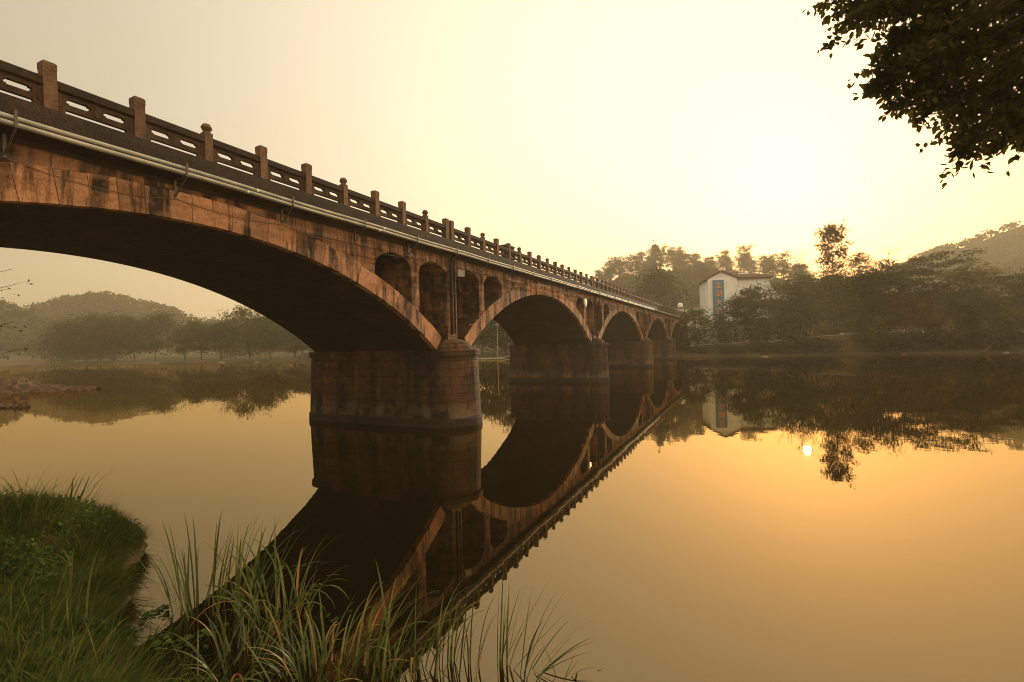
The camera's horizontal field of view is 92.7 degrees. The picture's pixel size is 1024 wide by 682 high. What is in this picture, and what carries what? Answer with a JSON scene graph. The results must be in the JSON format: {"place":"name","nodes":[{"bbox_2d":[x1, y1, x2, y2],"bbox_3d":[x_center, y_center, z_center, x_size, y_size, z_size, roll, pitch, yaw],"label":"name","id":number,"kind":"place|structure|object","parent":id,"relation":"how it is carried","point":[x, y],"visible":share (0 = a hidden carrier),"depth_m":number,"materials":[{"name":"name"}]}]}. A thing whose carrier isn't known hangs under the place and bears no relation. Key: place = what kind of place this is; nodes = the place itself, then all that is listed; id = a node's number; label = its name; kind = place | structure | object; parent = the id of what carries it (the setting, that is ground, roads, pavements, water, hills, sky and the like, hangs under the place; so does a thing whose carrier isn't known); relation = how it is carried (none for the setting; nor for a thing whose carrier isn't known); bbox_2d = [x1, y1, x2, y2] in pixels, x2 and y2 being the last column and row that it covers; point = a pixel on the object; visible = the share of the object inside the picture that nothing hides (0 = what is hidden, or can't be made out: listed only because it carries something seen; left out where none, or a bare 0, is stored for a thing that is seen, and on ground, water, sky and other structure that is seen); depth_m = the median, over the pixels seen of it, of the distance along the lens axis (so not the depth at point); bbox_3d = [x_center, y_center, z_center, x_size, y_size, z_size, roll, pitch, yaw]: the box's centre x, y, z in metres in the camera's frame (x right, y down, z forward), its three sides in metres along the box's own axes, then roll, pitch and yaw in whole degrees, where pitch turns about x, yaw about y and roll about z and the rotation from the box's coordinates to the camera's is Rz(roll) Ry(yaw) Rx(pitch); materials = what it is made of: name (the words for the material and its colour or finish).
{"place":"outdoors","nodes":[
{"label":"outdoors","id":0,"kind":"place"},
{"bbox_2d":[0,269,32,353],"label":"roadside tree","id":1,"kind":"object","parent":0,"point":[14,321],"visible":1,"depth_m":22.13,"materials":[{"name":"green plant"}]},
{"bbox_2d":[0,468,319,681],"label":"river bank","id":2,"kind":"structure","parent":0,"point":[133,557],"depth_m":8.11,"materials":[{"name":"green plant"}]},
{"bbox_2d":[3,480,65,511],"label":"reed clump","id":3,"kind":"object","parent":2,"relation":"on","point":[41,493],"visible":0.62,"depth_m":9.45,"materials":[{"name":"green plant"}]},
{"bbox_2d":[1,573,103,660],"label":"reed clump","id":4,"kind":"object","parent":2,"relation":"on","point":[11,628],"visible":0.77,"depth_m":5.99,"materials":[{"name":"green plant"}]},
{"bbox_2d":[29,634,94,665],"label":"dock plant","id":5,"kind":"object","parent":2,"relation":"on","point":[78,637],"visible":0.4,"depth_m":5.73,"materials":[{"name":"green plant"}]},
{"bbox_2d":[34,545,105,637],"bbox_3d":[-5.791,3.346,6.407,0.809,1.188,0.564,-1,0,-11],"label":"reed clump","id":6,"kind":"object","parent":2,"relation":"on","point":[66,603],"visible":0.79,"depth_m":6.51,"materials":[{"name":"green plant"}]},
{"bbox_2d":[0,486,146,681],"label":"weeds","id":7,"kind":"object","parent":2,"relation":"on","point":[25,559],"visible":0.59,"depth_m":7.83,"materials":[{"name":"green plant"}]},
{"bbox_2d":[65,472,117,503],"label":"reed clump","id":8,"kind":"object","parent":2,"relation":"on","point":[72,488],"visible":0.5,"depth_m":10.84,"materials":[{"name":"green plant"}]},
{"bbox_2d":[63,604,126,678],"bbox_3d":[-4.819,3.533,5.664,1.205,0.879,0.664,-2,0,50],"label":"reed clump","id":9,"kind":"object","parent":2,"relation":"on","point":[86,657],"visible":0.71,"depth_m":5.66,"materials":[{"name":"green plant"}]},
{"bbox_2d":[81,555,144,604],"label":"reed clump","id":10,"kind":"object","parent":2,"relation":"on","point":[119,586],"visible":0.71,"depth_m":7.84,"materials":[{"name":"green plant"}]},
{"bbox_2d":[116,591,195,644],"bbox_3d":[-5.534,4.219,7.167,1.151,0.633,1.225,-1,0,3],"label":"reed clump","id":11,"kind":"object","parent":2,"relation":"on","point":[157,627],"visible":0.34,"depth_m":7.30,"materials":[{"name":"green plant"}]},
{"bbox_2d":[180,649,240,681],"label":"reed clump","id":12,"kind":"object","parent":2,"relation":"on","point":[196,669],"visible":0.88,"depth_m":5.84,"materials":[{"name":"green plant"}]},
{"bbox_2d":[802,0,1023,188],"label":"overhanging tree","id":13,"kind":"object","parent":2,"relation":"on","point":[941,41],"visible":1,"depth_m":7.97,"materials":[{"name":"green plant"}]},
{"bbox_2d":[0,353,1023,681],"bbox_3d":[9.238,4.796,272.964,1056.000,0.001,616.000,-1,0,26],"label":"water","id":14,"kind":"structure","parent":0,"point":[782,519],"depth_m":12.23,"materials":[{"name":"brown liquid"}]},
{"bbox_2d":[0,403,30,407],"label":"rock ledge","id":15,"kind":"object","parent":14,"relation":"in","point":[14,405],"visible":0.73,"depth_m":38.68,"materials":[{"name":"brown stone"}]},
{"bbox_2d":[0,376,102,393],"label":"rock ledge","id":16,"kind":"object","parent":14,"relation":"in","point":[17,384],"visible":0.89,"depth_m":54.35,"materials":[{"name":"brown stone"}]},
{"bbox_2d":[135,510,257,620],"bbox_3d":[-5.013,3.588,7.859,1.706,1.757,1.430,-1,0,-23],"label":"reed clump","id":17,"kind":"object","parent":14,"relation":"in","point":[186,597],"visible":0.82,"depth_m":7.88,"materials":[{"name":"green plant"}]},
{"bbox_2d":[122,583,351,649],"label":"floating leaves","id":18,"kind":"object","parent":14,"relation":"on","point":[164,606],"visible":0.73,"depth_m":7.41,"materials":[{"name":"green plant"}]},
{"bbox_2d":[158,588,337,681],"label":"reed clump","id":19,"kind":"object","parent":14,"relation":"in","point":[245,632],"visible":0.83,"depth_m":6.56,"materials":[{"name":"green plant"}]},
{"bbox_2d":[201,515,317,619],"bbox_3d":[-3.857,3.626,7.929,1.564,1.625,1.452,-1,0,-8],"label":"reed clump","id":20,"kind":"object","parent":14,"relation":"in","point":[238,576],"visible":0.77,"depth_m":7.78,"materials":[{"name":"green plant"}]},
{"bbox_2d":[191,521,348,655],"bbox_3d":[-3.614,3.673,7.543,2.313,1.517,2.396,-1,0,-31],"label":"reed clump","id":21,"kind":"object","parent":14,"relation":"in","point":[297,598],"visible":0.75,"depth_m":7.61,"materials":[{"name":"green plant"}]},
{"bbox_2d":[230,586,394,681],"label":"reed clump","id":22,"kind":"object","parent":14,"relation":"in","point":[323,658],"visible":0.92,"depth_m":6.41,"materials":[{"name":"green plant"}]},
{"bbox_2d":[321,559,437,681],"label":"reed clump","id":23,"kind":"object","parent":14,"relation":"in","point":[386,639],"visible":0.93,"depth_m":6.31,"materials":[{"name":"green plant"}]},
{"bbox_2d":[371,581,491,681],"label":"reed clump","id":24,"kind":"object","parent":14,"relation":"in","point":[415,663],"visible":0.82,"depth_m":6.28,"materials":[{"name":"green plant"}]},
{"bbox_2d":[434,587,503,679],"bbox_3d":[-0.638,3.754,6.274,0.689,1.203,0.900,-1,0,-43],"label":"reed clump","id":25,"kind":"object","parent":14,"relation":"in","point":[451,651],"visible":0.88,"depth_m":6.37,"materials":[{"name":"green plant"}]},
{"bbox_2d":[497,563,568,669],"bbox_3d":[0.146,3.651,6.295,1.216,1.372,0.766,-2,0,38],"label":"reed clump","id":26,"kind":"object","parent":14,"relation":"in","point":[503,648],"visible":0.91,"depth_m":6.39,"materials":[{"name":"green plant"}]},
{"bbox_2d":[520,591,590,681],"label":"reed clump","id":27,"kind":"object","parent":14,"relation":"in","point":[548,666],"visible":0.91,"depth_m":6.19,"materials":[{"name":"green plant"}]},
{"bbox_2d":[543,645,601,680],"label":"reed clump","id":28,"kind":"object","parent":14,"relation":"in","point":[568,668],"visible":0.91,"depth_m":6.09,"materials":[{"name":"green plant"}]},
{"bbox_2d":[0,226,1023,366],"bbox_3d":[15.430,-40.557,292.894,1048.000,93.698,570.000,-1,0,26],"label":"ground","id":29,"kind":"structure","parent":0,"point":[144,358],"depth_m":178.59,"materials":[{"name":"green plant"}]},
{"bbox_2d":[25,318,84,362],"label":"broadleaf tree","id":30,"kind":"object","parent":29,"relation":"on","point":[55,328],"visible":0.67,"depth_m":174.09,"materials":[{"name":"green plant"}]},
{"bbox_2d":[40,309,119,362],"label":"broadleaf tree","id":31,"kind":"object","parent":29,"relation":"on","point":[76,324],"visible":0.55,"depth_m":175.00,"materials":[{"name":"green plant"}]},
{"bbox_2d":[71,317,125,361],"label":"broadleaf tree","id":32,"kind":"object","parent":29,"relation":"on","point":[91,334],"visible":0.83,"depth_m":173.78,"materials":[{"name":"green plant"}]},
{"bbox_2d":[76,310,147,361],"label":"broadleaf tree","id":33,"kind":"object","parent":29,"relation":"on","point":[115,350],"visible":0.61,"depth_m":176.62,"materials":[{"name":"green plant"}]},
{"bbox_2d":[103,312,155,360],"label":"broadleaf tree","id":34,"kind":"object","parent":29,"relation":"on","point":[131,326],"visible":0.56,"depth_m":178.45,"materials":[{"name":"green plant"}]},
{"bbox_2d":[124,308,182,360],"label":"broadleaf tree","id":35,"kind":"object","parent":29,"relation":"on","point":[153,325],"visible":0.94,"depth_m":173.98,"materials":[{"name":"green plant"}]},
{"bbox_2d":[165,321,198,359],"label":"broadleaf tree","id":36,"kind":"object","parent":29,"relation":"on","point":[181,350],"visible":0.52,"depth_m":169.72,"materials":[{"name":"green plant"}]},
{"bbox_2d":[173,316,220,359],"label":"broadleaf tree","id":37,"kind":"object","parent":29,"relation":"on","point":[189,329],"visible":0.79,"depth_m":166.54,"materials":[{"name":"green plant"}]},
{"bbox_2d":[198,318,244,359],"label":"broadleaf tree","id":38,"kind":"object","parent":29,"relation":"on","point":[220,329],"visible":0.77,"depth_m":166.20,"materials":[{"name":"green plant"}]},
{"bbox_2d":[212,305,281,359],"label":"broadleaf tree","id":39,"kind":"object","parent":29,"relation":"on","point":[241,316],"visible":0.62,"depth_m":164.54,"materials":[{"name":"green plant"}]},
{"bbox_2d":[238,316,287,358],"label":"broadleaf tree","id":40,"kind":"object","parent":29,"relation":"on","point":[265,329],"visible":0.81,"depth_m":158.08,"materials":[{"name":"green plant"}]},
{"bbox_2d":[266,329,307,358],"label":"broadleaf tree","id":41,"kind":"object","parent":29,"relation":"on","point":[286,339],"visible":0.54,"depth_m":157.26,"materials":[{"name":"green plant"}]},
{"bbox_2d":[289,336,314,358],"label":"broadleaf tree","id":42,"kind":"object","parent":29,"relation":"on","point":[306,348],"visible":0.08,"depth_m":150.29,"materials":[{"name":"green plant"}]},
{"bbox_2d":[0,59,689,428],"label":"stone arch bridge","id":43,"kind":"structure","parent":29,"relation":"on","point":[386,319],"depth_m":20.58,"materials":[{"name":"stone"}]},
{"bbox_2d":[473,319,499,354],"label":"broadleaf tree","id":44,"kind":"object","parent":29,"relation":"on","point":[480,337],"visible":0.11,"depth_m":138.94,"materials":[{"name":"green plant"}]},
{"bbox_2d":[475,319,512,355],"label":"broadleaf tree","id":45,"kind":"object","parent":29,"relation":"on","point":[505,337],"visible":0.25,"depth_m":131.72,"materials":[{"name":"green plant"}]},
{"bbox_2d":[0,220,1023,359],"bbox_3d":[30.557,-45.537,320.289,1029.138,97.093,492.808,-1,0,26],"label":"forest","id":46,"kind":"object","parent":29,"relation":"on","point":[65,302],"visible":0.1,"depth_m":352.88,"materials":[{"name":"green leaf"},{"name":"bark"}]},
{"bbox_2d":[602,261,621,281],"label":"pine tree","id":47,"kind":"object","parent":29,"relation":"on","point":[610,270],"visible":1,"depth_m":369.83,"materials":[{"name":"green plant"}]},
{"bbox_2d":[607,255,623,275],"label":"pine tree","id":48,"kind":"object","parent":29,"relation":"on","point":[616,261],"visible":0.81,"depth_m":373.21,"materials":[{"name":"green plant"}]},
{"bbox_2d":[618,259,633,280],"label":"pine tree","id":49,"kind":"object","parent":29,"relation":"on","point":[621,270],"visible":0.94,"depth_m":371.97,"materials":[{"name":"green plant"}]},
{"bbox_2d":[626,254,642,275],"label":"pine tree","id":50,"kind":"object","parent":29,"relation":"on","point":[636,258],"visible":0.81,"depth_m":369.84,"materials":[{"name":"green plant"}]},
{"bbox_2d":[632,263,649,277],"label":"pine tree","id":51,"kind":"object","parent":29,"relation":"on","point":[638,267],"visible":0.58,"depth_m":362.14,"materials":[{"name":"green plant"}]},
{"bbox_2d":[635,250,649,268],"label":"pine tree","id":52,"kind":"object","parent":29,"relation":"on","point":[641,254],"visible":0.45,"depth_m":378.96,"materials":[{"name":"green plant"}]},
{"bbox_2d":[649,244,668,266],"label":"pine tree","id":53,"kind":"object","parent":29,"relation":"on","point":[663,258],"visible":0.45,"depth_m":366.05,"materials":[{"name":"green plant"}]},
{"bbox_2d":[642,240,677,306],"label":"conifer tree","id":54,"kind":"object","parent":29,"relation":"on","point":[655,251],"visible":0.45,"depth_m":313.40,"materials":[{"name":"green plant"}]},
{"bbox_2d":[626,260,696,307],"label":"broadleaf tree","id":55,"kind":"object","parent":29,"relation":"on","point":[654,279],"visible":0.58,"depth_m":156.98,"materials":[{"name":"green plant"}]},
{"bbox_2d":[661,250,672,266],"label":"pine tree","id":56,"kind":"object","parent":29,"relation":"on","point":[667,261],"visible":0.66,"depth_m":368.12,"materials":[{"name":"green plant"}]},
{"bbox_2d":[667,248,684,269],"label":"pine tree","id":57,"kind":"object","parent":29,"relation":"on","point":[673,256],"visible":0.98,"depth_m":350.67,"materials":[{"name":"green plant"}]},
{"bbox_2d":[673,250,686,280],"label":"pine tree","id":58,"kind":"object","parent":29,"relation":"on","point":[680,261],"visible":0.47,"depth_m":353.73,"materials":[{"name":"green plant"}]},
{"bbox_2d":[678,251,696,282],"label":"pine tree","id":59,"kind":"object","parent":29,"relation":"on","point":[686,257],"visible":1,"depth_m":345.82,"materials":[{"name":"green plant"}]},
{"bbox_2d":[675,303,700,346],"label":"white shed","id":60,"kind":"structure","parent":29,"relation":"on","point":[680,307],"depth_m":137.93,"materials":[{"name":"paint"}]},
{"bbox_2d":[677,353,710,356],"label":"sand bar","id":61,"kind":"object","parent":29,"relation":"on","point":[693,355],"visible":0.87,"depth_m":107.81,"materials":[{"name":"brown sand"}]},
{"bbox_2d":[683,345,709,353],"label":"bush","id":62,"kind":"object","parent":29,"relation":"on","point":[694,350],"visible":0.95,"depth_m":108.84,"materials":[{"name":"green plant"}]},
{"bbox_2d":[672,306,727,350],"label":"broadleaf tree","id":63,"kind":"object","parent":29,"relation":"on","point":[696,337],"visible":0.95,"depth_m":112.75,"materials":[{"name":"green plant"}]},
{"bbox_2d":[694,260,709,278],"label":"pine tree","id":64,"kind":"object","parent":29,"relation":"on","point":[699,271],"visible":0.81,"depth_m":336.49,"materials":[{"name":"green plant"}]},
{"bbox_2d":[699,261,712,277],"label":"pine tree","id":65,"kind":"object","parent":29,"relation":"on","point":[706,266],"visible":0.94,"depth_m":334.05,"materials":[{"name":"green plant"}]},
{"bbox_2d":[709,261,719,275],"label":"pine tree","id":66,"kind":"object","parent":29,"relation":"on","point":[713,263],"visible":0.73,"depth_m":336.23,"materials":[{"name":"green plant"}]},
{"bbox_2d":[703,319,742,348],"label":"broadleaf tree","id":67,"kind":"object","parent":29,"relation":"on","point":[721,337],"visible":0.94,"depth_m":109.47,"materials":[{"name":"green plant"}]},
{"bbox_2d":[717,248,734,267],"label":"pine tree","id":68,"kind":"object","parent":29,"relation":"on","point":[725,251],"visible":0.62,"depth_m":348.37,"materials":[{"name":"green plant"}]},
{"bbox_2d":[721,254,733,270],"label":"pine tree","id":69,"kind":"object","parent":29,"relation":"on","point":[726,263],"visible":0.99,"depth_m":342.06,"materials":[{"name":"green plant"}]},
{"bbox_2d":[719,343,750,353],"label":"bush","id":70,"kind":"object","parent":29,"relation":"on","point":[734,348],"visible":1,"depth_m":105.99,"materials":[{"name":"green plant"}]},
{"bbox_2d":[697,267,773,343],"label":"hotel building","id":71,"kind":"structure","parent":29,"relation":"on","point":[717,289],"depth_m":122.30,"materials":[{"name":"white plaster"},{"name":"roof tile"}]},
{"bbox_2d":[732,256,744,272],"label":"pine tree","id":72,"kind":"object","parent":29,"relation":"on","point":[739,267],"visible":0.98,"depth_m":335.31,"materials":[{"name":"green plant"}]},
{"bbox_2d":[736,244,757,272],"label":"pine tree","id":73,"kind":"object","parent":29,"relation":"on","point":[748,247],"visible":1,"depth_m":333.53,"materials":[{"name":"green plant"}]},
{"bbox_2d":[745,260,757,273],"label":"pine tree","id":74,"kind":"object","parent":29,"relation":"on","point":[753,265],"visible":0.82,"depth_m":340.41,"materials":[{"name":"green plant"}]},
{"bbox_2d":[707,280,800,341],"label":"broadleaf tree","id":75,"kind":"object","parent":29,"relation":"on","point":[738,304],"visible":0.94,"depth_m":107.76,"materials":[{"name":"green plant"}]},
{"bbox_2d":[715,319,805,343],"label":"long white building","id":76,"kind":"structure","parent":29,"relation":"on","point":[741,335],"depth_m":114.91,"materials":[{"name":"brown tile"}]},
{"bbox_2d":[755,260,770,273],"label":"pine tree","id":77,"kind":"object","parent":29,"relation":"on","point":[761,267],"visible":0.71,"depth_m":322.57,"materials":[{"name":"green plant"}]},
{"bbox_2d":[760,255,781,282],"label":"pine tree","id":78,"kind":"object","parent":29,"relation":"on","point":[770,262],"visible":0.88,"depth_m":322.06,"materials":[{"name":"green plant"}]},
{"bbox_2d":[768,249,792,270],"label":"pine tree","id":79,"kind":"object","parent":29,"relation":"on","point":[784,256],"visible":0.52,"depth_m":337.01,"materials":[{"name":"green plant"}]},
{"bbox_2d":[773,261,794,278],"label":"pine tree","id":80,"kind":"object","parent":29,"relation":"on","point":[782,268],"visible":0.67,"depth_m":325.19,"materials":[{"name":"green plant"}]},
{"bbox_2d":[780,264,798,283],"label":"pine tree","id":81,"kind":"object","parent":29,"relation":"on","point":[791,271],"visible":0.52,"depth_m":322.90,"materials":[{"name":"green plant"}]},
{"bbox_2d":[773,250,806,296],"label":"bare tree","id":82,"kind":"object","parent":29,"relation":"on","point":[784,269],"visible":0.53,"depth_m":122.39,"materials":[{"name":"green plant"}]},
{"bbox_2d":[695,331,893,353],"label":"embankment wall","id":83,"kind":"structure","parent":29,"relation":"on","point":[841,337],"depth_m":102.81,"materials":[{"name":"concrete"}]},
{"bbox_2d":[762,294,831,338],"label":"broadleaf tree","id":84,"kind":"object","parent":29,"relation":"on","point":[775,325],"visible":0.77,"depth_m":105.95,"materials":[{"name":"green plant"}]},
{"bbox_2d":[787,246,816,297],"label":"bare tree","id":85,"kind":"object","parent":29,"relation":"on","point":[800,266],"visible":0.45,"depth_m":117.98,"materials":[{"name":"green plant"}]},
{"bbox_2d":[791,262,813,283],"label":"pine tree","id":86,"kind":"object","parent":29,"relation":"on","point":[801,271],"visible":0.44,"depth_m":310.67,"materials":[{"name":"green plant"}]},
{"bbox_2d":[751,270,859,336],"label":"broadleaf tree","id":87,"kind":"object","parent":29,"relation":"on","point":[796,292],"visible":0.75,"depth_m":105.01,"materials":[{"name":"green plant"}]},
{"bbox_2d":[806,338,850,351],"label":"bush","id":88,"kind":"object","parent":29,"relation":"on","point":[830,343],"visible":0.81,"depth_m":100.09,"materials":[{"name":"green plant"}]},
{"bbox_2d":[811,217,865,328],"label":"poplar tree","id":89,"kind":"object","parent":29,"relation":"on","point":[828,233],"visible":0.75,"depth_m":112.07,"materials":[{"name":"green plant"}]},
{"bbox_2d":[793,268,896,335],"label":"broadleaf tree","id":90,"kind":"object","parent":29,"relation":"on","point":[843,281],"visible":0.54,"depth_m":104.57,"materials":[{"name":"green plant"}]},
{"bbox_2d":[838,247,874,327],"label":"broadleaf tree","id":91,"kind":"object","parent":29,"relation":"on","point":[857,259],"visible":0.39,"depth_m":113.66,"materials":[{"name":"green plant"}]},
{"bbox_2d":[816,264,921,333],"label":"broadleaf tree","id":92,"kind":"object","parent":29,"relation":"on","point":[880,283],"visible":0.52,"depth_m":102.28,"materials":[{"name":"green plant"}]},
{"bbox_2d":[839,257,945,329],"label":"broadleaf tree","id":93,"kind":"object","parent":29,"relation":"on","point":[913,284],"visible":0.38,"depth_m":102.04,"materials":[{"name":"green plant"}]},
{"bbox_2d":[872,326,936,350],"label":"bush","id":94,"kind":"object","parent":29,"relation":"on","point":[904,341],"visible":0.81,"depth_m":95.35,"materials":[{"name":"green plant"}]},
{"bbox_2d":[864,289,972,344],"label":"broadleaf tree","id":95,"kind":"object","parent":29,"relation":"on","point":[917,309],"visible":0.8,"depth_m":98.13,"materials":[{"name":"green plant"}]},
{"bbox_2d":[871,247,991,334],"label":"broadleaf tree","id":96,"kind":"object","parent":29,"relation":"on","point":[929,271],"visible":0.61,"depth_m":102.48,"materials":[{"name":"green plant"}]},
{"bbox_2d":[924,255,1021,328],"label":"broadleaf tree","id":97,"kind":"object","parent":29,"relation":"on","point":[978,271],"visible":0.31,"depth_m":100.90,"materials":[{"name":"green plant"}]},
{"bbox_2d":[945,271,1023,325],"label":"broadleaf tree","id":98,"kind":"object","parent":29,"relation":"on","point":[1008,284],"visible":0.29,"depth_m":98.96,"materials":[{"name":"green plant"}]},
{"bbox_2d":[981,335,998,352],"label":"leaning trunk","id":99,"kind":"object","parent":29,"relation":"on","point":[986,349],"visible":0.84,"depth_m":92.39,"materials":[{"name":"brown wood"}]},
{"bbox_2d":[991,266,1023,314],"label":"broadleaf tree","id":100,"kind":"object","parent":29,"relation":"on","point":[1019,295],"visible":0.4,"depth_m":98.75,"materials":[{"name":"green plant"}]},
{"bbox_2d":[0,0,1023,320],"label":"sky","id":101,"kind":"structure","parent":0,"point":[574,134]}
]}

